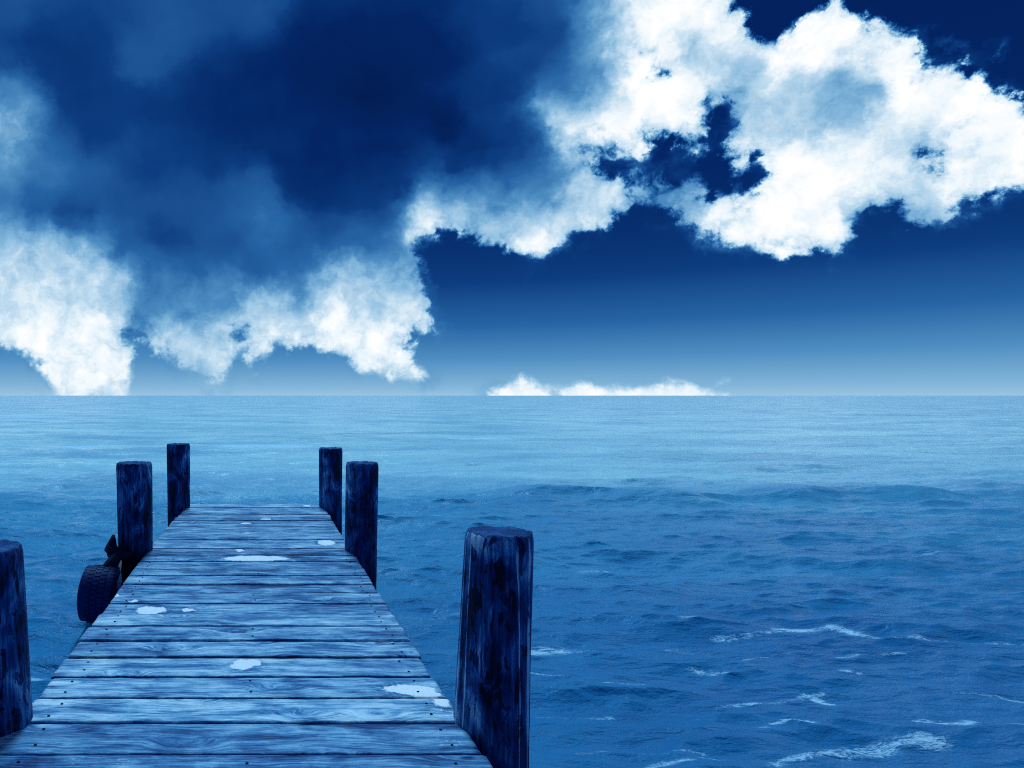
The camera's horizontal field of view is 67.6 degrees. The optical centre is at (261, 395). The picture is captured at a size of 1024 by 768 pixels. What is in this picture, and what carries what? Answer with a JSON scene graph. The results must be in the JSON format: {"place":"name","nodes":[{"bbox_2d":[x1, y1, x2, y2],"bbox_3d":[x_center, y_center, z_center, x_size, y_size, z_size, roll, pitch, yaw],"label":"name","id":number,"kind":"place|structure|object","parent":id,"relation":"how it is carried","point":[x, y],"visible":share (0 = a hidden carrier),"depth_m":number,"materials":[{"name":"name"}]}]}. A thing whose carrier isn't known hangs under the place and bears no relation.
{"place":"outdoors","nodes":[
{"label":"outdoors","id":0,"kind":"place"},
{"bbox_2d":[0,396,1023,767],"bbox_3d":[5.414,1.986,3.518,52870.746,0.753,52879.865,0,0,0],"label":"sea","id":1,"kind":"structure","parent":0,"point":[778,580],"depth_m":9.64,"materials":[{"name":"liquid"}]},
{"bbox_2d":[0,539,32,736],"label":"mooring post","id":2,"kind":"object","parent":1,"relation":"in","point":[16,710],"visible":0.91,"depth_m":2.99,"materials":[{"name":"blue wood"}]},
{"bbox_2d":[104,461,152,581],"bbox_3d":[-1.199,2.096,6.484,0.433,2.968,0.362,0,0,0],"label":"mooring post","id":3,"kind":"object","parent":1,"relation":"in","point":[134,505],"visible":0.41,"depth_m":6.36,"materials":[{"name":"blue wood"}]},
{"bbox_2d":[77,550,134,622],"bbox_3d":[-1.340,1.660,6.107,0.354,0.581,0.606,3,0,4],"label":"tyre fender","id":4,"kind":"object","parent":3,"relation":"hanging from","point":[99,587],"visible":0.79,"depth_m":5.87,"materials":[{"name":"rubber"}]},
{"bbox_2d":[0,504,492,767],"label":"pier","id":5,"kind":"structure","parent":1,"relation":"on","point":[244,636],"depth_m":3.65,"materials":[{"name":"wood"}]},
{"bbox_2d":[167,443,189,526],"bbox_3d":[-1.057,2.096,9.020,0.305,2.969,0.294,0,0,0],"label":"mooring post","id":6,"kind":"object","parent":5,"relation":"attached to","point":[178,478],"visible":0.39,"depth_m":8.89,"materials":[{"name":"blue wood"}]},
{"bbox_2d":[319,447,342,534],"bbox_3d":[0.892,2.123,9.021,0.302,2.914,0.300,0,0,0],"label":"mooring post","id":7,"kind":"object","parent":5,"relation":"attached to","point":[330,480],"visible":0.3,"depth_m":8.89,"materials":[{"name":"blue wood"}]},
{"bbox_2d":[345,461,378,588],"bbox_3d":[0.915,2.095,6.502,0.333,2.970,0.295,0,0,0],"label":"mooring post","id":8,"kind":"object","parent":5,"relation":"attached to","point":[361,503],"visible":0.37,"depth_m":6.38,"materials":[{"name":"blue wood"}]},
{"bbox_2d":[453,525,533,767],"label":"mooring post","id":9,"kind":"object","parent":1,"relation":"in","point":[491,713],"visible":0.91,"depth_m":2.95,"materials":[{"name":"blue wood"}]},
{"bbox_2d":[0,0,1023,395],"label":"sky","id":10,"kind":"structure","parent":0,"point":[198,197],"materials":[{"name":"blue"}]}
]}

